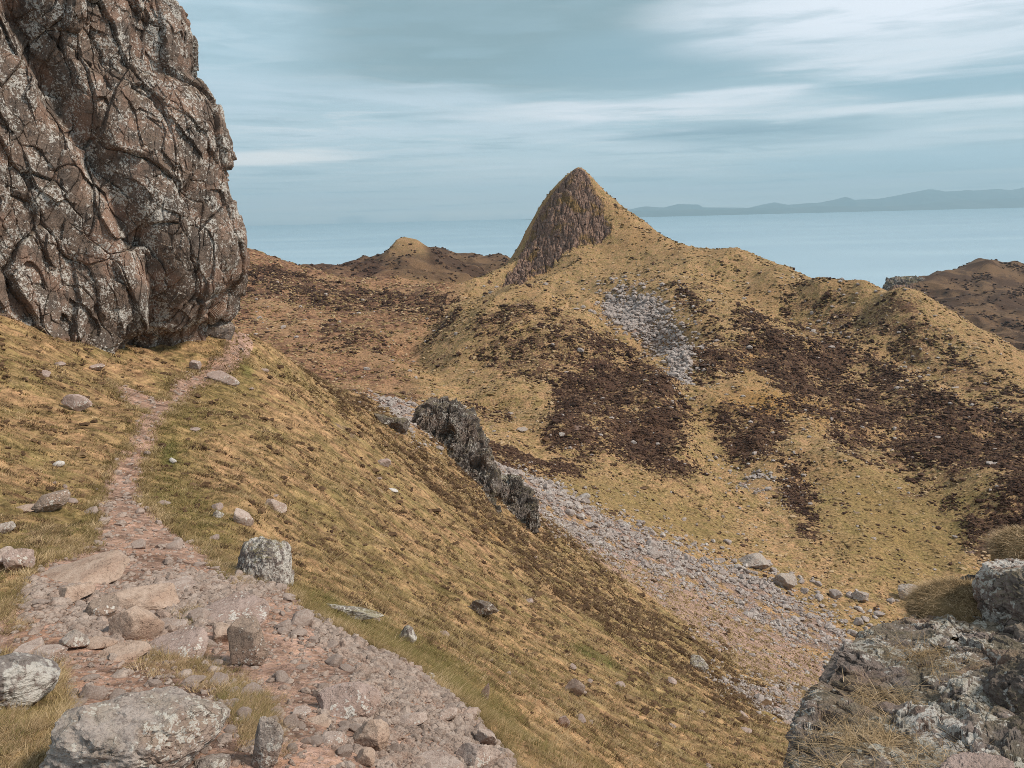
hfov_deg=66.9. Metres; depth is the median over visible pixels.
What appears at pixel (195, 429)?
stone
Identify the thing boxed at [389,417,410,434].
rock
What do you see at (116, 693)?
stone
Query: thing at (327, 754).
path
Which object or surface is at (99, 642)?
rock
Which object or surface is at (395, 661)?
stone
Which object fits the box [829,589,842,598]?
boulder
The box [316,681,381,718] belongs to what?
boulder
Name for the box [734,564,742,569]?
boulder
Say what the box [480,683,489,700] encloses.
rock
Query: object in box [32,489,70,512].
rock
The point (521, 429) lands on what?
boulder
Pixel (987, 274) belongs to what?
heather
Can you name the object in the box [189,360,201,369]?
rock
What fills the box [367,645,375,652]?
stone
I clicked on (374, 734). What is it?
rock
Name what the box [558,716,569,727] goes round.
rock
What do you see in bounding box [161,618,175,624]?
stone
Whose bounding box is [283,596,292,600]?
stone
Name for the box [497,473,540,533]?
crag
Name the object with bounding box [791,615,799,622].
boulder
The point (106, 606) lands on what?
rock
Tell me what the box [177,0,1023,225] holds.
sky
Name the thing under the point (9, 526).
rock
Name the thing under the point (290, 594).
stone
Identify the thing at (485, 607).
rock
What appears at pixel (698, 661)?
boulder
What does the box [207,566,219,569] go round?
stone
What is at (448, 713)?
rock
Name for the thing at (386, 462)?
stone
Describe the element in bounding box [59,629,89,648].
rock
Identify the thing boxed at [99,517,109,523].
stone
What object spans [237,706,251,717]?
stone
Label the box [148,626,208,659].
stone slab
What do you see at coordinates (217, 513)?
rock
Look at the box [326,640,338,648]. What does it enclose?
stone
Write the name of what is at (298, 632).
stone
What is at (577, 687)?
rock
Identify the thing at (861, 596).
boulder
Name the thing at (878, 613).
boulder
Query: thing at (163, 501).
stone
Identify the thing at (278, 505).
rock
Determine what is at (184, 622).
rock
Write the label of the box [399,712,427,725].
rock
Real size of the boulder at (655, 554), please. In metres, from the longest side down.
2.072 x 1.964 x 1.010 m
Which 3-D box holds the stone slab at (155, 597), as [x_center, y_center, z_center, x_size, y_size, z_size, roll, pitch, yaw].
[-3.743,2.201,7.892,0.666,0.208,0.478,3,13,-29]
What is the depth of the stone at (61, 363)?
28.41 m
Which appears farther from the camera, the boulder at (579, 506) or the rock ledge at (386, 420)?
the boulder at (579, 506)
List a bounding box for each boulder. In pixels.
[0,652,60,709]
[39,686,230,767]
[235,536,293,584]
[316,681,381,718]
[517,427,527,431]
[565,509,574,515]
[576,504,582,509]
[579,493,590,498]
[585,522,595,527]
[604,522,611,526]
[622,522,629,528]
[646,539,656,547]
[647,549,662,558]
[690,654,708,671]
[723,539,731,544]
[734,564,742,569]
[738,553,769,569]
[770,567,776,572]
[772,573,796,588]
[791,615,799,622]
[800,588,808,594]
[814,581,821,585]
[815,593,823,599]
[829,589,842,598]
[846,591,851,598]
[847,629,857,636]
[851,591,868,601]
[853,617,863,625]
[854,606,862,611]
[861,616,868,621]
[873,611,884,616]
[897,584,916,599]
[936,752,1014,767]
[971,558,1023,624]
[982,653,1023,713]
[997,712,1023,735]
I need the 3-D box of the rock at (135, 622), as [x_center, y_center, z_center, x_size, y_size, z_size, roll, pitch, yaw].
[-3.335,2.118,6.852,0.379,0.362,0.378,6,14,30]
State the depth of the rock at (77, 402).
22.58 m
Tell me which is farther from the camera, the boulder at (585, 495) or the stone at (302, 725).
the boulder at (585, 495)
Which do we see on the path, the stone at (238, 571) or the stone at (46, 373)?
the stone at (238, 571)
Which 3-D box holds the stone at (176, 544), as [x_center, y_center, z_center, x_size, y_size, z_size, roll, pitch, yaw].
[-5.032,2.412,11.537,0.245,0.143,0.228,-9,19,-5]
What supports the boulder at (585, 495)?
on the valley floor
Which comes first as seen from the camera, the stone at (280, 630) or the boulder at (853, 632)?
the stone at (280, 630)
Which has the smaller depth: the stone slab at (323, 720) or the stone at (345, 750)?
the stone at (345, 750)
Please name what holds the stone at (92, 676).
on the path
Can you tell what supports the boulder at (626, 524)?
on the valley floor
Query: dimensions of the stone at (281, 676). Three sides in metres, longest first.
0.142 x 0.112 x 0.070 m
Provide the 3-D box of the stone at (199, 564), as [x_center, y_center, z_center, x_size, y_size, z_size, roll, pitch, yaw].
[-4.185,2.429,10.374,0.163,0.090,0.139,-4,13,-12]
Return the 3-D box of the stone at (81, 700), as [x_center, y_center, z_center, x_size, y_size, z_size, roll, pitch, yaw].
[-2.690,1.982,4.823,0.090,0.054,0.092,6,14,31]
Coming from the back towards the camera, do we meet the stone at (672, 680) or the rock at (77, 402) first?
the stone at (672, 680)
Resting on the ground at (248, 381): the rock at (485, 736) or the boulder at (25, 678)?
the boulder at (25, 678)
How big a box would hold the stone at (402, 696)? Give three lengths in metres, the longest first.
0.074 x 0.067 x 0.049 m
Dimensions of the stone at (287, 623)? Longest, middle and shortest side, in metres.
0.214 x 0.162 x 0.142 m
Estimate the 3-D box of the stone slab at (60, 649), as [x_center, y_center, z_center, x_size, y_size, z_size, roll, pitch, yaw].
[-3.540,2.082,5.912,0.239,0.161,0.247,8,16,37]
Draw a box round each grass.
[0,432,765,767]
[0,517,302,767]
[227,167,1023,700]
[748,608,1001,767]
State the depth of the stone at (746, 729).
27.14 m
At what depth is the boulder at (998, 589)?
3.56 m
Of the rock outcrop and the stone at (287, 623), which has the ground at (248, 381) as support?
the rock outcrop
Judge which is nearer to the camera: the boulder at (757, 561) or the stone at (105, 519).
the stone at (105, 519)
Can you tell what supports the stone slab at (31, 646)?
on the path
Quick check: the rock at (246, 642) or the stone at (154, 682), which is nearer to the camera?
the stone at (154, 682)
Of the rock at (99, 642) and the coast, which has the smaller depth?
the rock at (99, 642)
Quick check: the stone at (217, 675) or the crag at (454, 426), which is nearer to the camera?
the stone at (217, 675)
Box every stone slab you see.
[12,637,44,653]
[33,644,67,662]
[40,550,129,583]
[98,640,150,660]
[110,582,179,610]
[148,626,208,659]
[163,575,196,589]
[203,591,270,624]
[306,714,331,727]
[321,731,347,746]
[417,749,464,767]
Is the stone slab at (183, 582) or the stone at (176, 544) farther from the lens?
the stone at (176, 544)
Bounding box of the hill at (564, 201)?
[233,167,1023,453]
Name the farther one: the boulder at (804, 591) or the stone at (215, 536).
the boulder at (804, 591)
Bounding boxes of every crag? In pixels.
[412,396,501,513]
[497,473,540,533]
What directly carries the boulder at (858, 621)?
on the valley floor
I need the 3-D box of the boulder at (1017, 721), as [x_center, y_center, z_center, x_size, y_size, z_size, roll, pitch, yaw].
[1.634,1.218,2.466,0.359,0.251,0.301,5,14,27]
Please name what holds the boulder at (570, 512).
on the valley floor
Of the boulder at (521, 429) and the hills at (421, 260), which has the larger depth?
the hills at (421, 260)
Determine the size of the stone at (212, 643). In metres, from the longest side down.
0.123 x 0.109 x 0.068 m
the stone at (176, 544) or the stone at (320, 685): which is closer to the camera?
the stone at (320, 685)
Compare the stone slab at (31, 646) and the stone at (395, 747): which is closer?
the stone at (395, 747)
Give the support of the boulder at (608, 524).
on the valley floor
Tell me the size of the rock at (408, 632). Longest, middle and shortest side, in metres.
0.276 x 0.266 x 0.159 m
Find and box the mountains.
[628,187,1023,210]
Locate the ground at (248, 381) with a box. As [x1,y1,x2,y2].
[0,315,805,767]
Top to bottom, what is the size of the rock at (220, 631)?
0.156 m
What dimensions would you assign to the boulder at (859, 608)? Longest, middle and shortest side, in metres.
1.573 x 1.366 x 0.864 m
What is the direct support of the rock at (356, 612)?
on the ground at (248, 381)
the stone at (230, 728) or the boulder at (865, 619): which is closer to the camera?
the stone at (230, 728)
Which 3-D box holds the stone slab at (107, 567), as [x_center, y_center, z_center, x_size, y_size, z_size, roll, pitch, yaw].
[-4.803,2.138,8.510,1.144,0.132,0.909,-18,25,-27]
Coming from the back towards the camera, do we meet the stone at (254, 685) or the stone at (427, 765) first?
the stone at (254, 685)
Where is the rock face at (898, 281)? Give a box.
[882,275,924,290]
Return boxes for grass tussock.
[887,574,981,641]
[973,524,1023,560]
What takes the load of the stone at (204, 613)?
on the path
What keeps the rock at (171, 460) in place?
on the ground at (248, 381)
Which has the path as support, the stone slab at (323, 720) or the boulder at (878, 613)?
the stone slab at (323, 720)
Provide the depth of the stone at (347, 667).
6.47 m
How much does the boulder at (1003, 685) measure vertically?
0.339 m
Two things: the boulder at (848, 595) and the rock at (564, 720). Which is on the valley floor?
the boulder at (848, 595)
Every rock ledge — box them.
[374,413,393,425]
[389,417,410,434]
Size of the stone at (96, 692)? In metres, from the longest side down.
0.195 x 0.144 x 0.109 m
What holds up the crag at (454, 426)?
on the ground at (248, 381)
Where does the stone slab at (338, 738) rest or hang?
on the path
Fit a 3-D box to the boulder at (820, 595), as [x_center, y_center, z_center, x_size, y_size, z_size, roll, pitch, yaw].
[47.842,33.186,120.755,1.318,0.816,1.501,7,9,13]
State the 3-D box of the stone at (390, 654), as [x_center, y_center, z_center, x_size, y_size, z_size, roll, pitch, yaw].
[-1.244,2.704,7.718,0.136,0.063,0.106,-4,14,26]
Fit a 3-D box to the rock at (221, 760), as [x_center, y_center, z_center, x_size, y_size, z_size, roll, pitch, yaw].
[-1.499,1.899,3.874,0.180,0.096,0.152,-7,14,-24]
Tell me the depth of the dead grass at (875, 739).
2.63 m
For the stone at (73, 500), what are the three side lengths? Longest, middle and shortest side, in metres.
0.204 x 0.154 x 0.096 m
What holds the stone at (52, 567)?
on the path
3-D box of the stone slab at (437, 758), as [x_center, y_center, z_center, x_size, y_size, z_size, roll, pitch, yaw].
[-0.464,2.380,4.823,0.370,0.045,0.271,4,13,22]
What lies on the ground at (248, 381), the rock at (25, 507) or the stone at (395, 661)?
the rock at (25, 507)
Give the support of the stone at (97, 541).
on the path
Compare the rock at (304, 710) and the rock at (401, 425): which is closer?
the rock at (304, 710)
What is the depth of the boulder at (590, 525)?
99.39 m
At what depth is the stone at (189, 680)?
5.64 m
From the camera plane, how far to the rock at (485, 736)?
5.56 m
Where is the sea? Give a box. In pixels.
[245,208,1023,287]
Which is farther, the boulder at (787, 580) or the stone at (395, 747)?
the boulder at (787, 580)
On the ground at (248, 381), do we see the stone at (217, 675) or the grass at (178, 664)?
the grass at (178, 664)
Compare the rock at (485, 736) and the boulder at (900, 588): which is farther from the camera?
the boulder at (900, 588)
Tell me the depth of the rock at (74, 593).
7.63 m
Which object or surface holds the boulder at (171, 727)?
on the path
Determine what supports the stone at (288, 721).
on the path
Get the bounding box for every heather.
[0,330,802,767]
[235,182,1023,682]
[245,264,1023,554]
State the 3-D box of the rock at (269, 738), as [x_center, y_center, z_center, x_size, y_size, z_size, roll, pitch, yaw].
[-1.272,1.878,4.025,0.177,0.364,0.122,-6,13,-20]
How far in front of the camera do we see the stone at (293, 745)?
4.31 m
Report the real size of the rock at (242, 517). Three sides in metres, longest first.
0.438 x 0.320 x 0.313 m
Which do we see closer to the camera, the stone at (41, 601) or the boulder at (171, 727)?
the boulder at (171, 727)
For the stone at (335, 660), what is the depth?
6.55 m
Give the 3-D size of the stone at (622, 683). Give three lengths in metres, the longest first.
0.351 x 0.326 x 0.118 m
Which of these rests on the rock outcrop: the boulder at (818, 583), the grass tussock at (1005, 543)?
the grass tussock at (1005, 543)
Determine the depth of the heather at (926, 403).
233.76 m
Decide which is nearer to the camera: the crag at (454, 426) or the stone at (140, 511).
the stone at (140, 511)
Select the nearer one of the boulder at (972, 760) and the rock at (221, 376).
the boulder at (972, 760)
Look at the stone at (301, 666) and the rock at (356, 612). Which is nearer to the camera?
the stone at (301, 666)
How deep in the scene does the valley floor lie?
155.78 m
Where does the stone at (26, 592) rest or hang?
on the path
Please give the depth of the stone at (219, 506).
15.50 m
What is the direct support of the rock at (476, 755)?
on the path
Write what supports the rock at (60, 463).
on the ground at (248, 381)
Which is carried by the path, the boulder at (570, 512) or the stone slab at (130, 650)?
the stone slab at (130, 650)
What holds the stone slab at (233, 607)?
on the path
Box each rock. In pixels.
[0,521,15,533]
[0,546,13,564]
[1,548,34,571]
[16,504,33,511]
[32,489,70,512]
[53,461,64,466]
[59,581,95,601]
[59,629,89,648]
[61,394,92,410]
[85,594,118,617]
[85,636,117,649]
[89,363,104,370]
[108,605,164,639]
[169,457,176,463]
[172,618,188,627]
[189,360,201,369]
[193,753,230,767]
[206,370,239,385]
[207,319,235,339]
[212,622,229,642]
[213,510,223,517]
[227,615,268,665]
[233,508,253,526]
[251,716,283,767]
[265,499,286,512]
[292,705,311,715]
[326,603,383,619]
[351,719,389,750]
[355,747,375,766]
[399,625,416,643]
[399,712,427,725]
[438,707,456,720]
[455,743,501,767]
[468,600,498,615]
[475,729,496,745]
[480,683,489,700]
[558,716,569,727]
[565,678,585,695]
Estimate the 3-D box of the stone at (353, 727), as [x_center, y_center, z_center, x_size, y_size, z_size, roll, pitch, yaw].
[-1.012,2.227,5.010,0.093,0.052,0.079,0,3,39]
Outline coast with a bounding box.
[526,197,1023,219]
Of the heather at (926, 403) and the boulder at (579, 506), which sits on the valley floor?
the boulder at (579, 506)
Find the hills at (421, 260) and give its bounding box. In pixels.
[301,237,1023,349]
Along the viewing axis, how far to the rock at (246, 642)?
6.19 m
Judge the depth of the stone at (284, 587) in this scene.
10.19 m
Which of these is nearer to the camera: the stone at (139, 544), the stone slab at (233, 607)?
the stone slab at (233, 607)
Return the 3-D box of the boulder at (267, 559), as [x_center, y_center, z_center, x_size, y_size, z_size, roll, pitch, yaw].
[-3.424,2.671,10.579,0.874,1.227,0.563,0,11,-20]
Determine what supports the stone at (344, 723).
on the path
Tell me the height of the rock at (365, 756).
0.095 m
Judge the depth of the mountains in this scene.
36175.16 m
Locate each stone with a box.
[20,588,31,594]
[31,599,49,605]
[40,370,50,376]
[48,564,64,569]
[54,361,65,366]
[68,498,77,502]
[72,697,87,704]
[79,685,109,699]
[80,674,99,679]
[84,506,97,513]
[92,540,102,544]
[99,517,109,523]
[109,688,125,698]
[131,539,145,548]
[135,508,144,513]
[147,679,162,686]
[157,500,170,504]
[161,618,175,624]
[166,539,182,549]
[181,675,206,685]
[188,607,210,620]
[190,427,200,431]
[193,561,205,566]
[200,747,207,753]
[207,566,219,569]
[207,639,217,646]
[208,672,228,685]
[210,534,219,539]
[211,659,222,666]
[212,502,223,509]
[224,724,235,733]
[234,569,243,574]
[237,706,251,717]
[241,682,261,695]
[273,619,291,630]
[275,670,287,682]
[276,583,286,589]
[277,627,288,634]
[282,593,295,597]
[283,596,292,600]
[283,714,300,726]
[287,743,297,752]
[290,628,307,636]
[291,609,313,626]
[296,664,309,669]
[297,721,305,728]
[300,737,310,743]
[308,636,318,643]
[310,736,322,746]
[317,683,328,687]
[324,654,343,666]
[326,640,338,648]
[336,726,348,730]
[337,744,352,756]
[339,664,356,671]
[339,720,350,726]
[348,723,360,732]
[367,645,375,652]
[378,458,390,466]
[383,651,392,657]
[389,743,400,751]
[391,658,397,664]
[398,694,406,698]
[422,675,429,682]
[424,762,431,767]
[446,703,455,707]
[576,713,585,722]
[615,681,624,686]
[668,677,676,684]
[741,727,751,732]
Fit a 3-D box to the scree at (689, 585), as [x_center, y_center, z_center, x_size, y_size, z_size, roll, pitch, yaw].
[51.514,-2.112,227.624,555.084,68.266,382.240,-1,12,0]
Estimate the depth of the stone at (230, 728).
4.38 m
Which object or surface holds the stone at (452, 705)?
on the path
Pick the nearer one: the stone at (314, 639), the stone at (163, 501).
the stone at (314, 639)
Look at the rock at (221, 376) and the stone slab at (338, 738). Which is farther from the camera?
the rock at (221, 376)
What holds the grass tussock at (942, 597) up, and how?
on the rock outcrop
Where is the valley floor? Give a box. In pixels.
[317,361,1023,686]
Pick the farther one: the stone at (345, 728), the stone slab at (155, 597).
the stone slab at (155, 597)
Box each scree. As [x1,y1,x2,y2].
[253,269,1023,722]
[376,284,852,722]
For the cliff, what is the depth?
35.28 m
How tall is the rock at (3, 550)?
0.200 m
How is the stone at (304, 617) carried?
on the path
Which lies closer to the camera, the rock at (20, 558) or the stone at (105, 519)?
the rock at (20, 558)
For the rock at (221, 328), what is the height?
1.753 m
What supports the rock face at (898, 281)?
on the hills at (421, 260)
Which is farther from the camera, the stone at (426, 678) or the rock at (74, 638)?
the stone at (426, 678)
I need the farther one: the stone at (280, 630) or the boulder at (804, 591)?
the boulder at (804, 591)
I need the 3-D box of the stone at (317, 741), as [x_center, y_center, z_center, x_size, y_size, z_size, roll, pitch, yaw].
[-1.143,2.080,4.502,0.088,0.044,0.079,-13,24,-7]
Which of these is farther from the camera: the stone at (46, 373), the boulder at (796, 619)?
the boulder at (796, 619)
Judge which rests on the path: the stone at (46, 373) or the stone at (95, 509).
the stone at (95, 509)
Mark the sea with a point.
(876, 248)
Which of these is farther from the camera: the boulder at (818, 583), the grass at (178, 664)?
the boulder at (818, 583)
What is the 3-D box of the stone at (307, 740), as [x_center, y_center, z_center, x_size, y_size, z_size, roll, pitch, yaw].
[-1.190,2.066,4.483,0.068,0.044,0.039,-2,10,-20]
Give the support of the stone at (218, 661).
on the path
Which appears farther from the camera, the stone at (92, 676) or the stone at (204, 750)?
the stone at (92, 676)
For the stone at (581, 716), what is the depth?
14.11 m
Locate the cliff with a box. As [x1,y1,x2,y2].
[0,0,249,353]
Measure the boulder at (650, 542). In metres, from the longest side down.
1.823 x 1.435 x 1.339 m
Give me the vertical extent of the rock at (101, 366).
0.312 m
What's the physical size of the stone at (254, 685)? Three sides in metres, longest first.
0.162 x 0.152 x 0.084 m
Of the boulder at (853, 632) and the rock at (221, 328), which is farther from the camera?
the boulder at (853, 632)
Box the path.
[0,332,483,767]
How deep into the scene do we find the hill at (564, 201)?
307.83 m

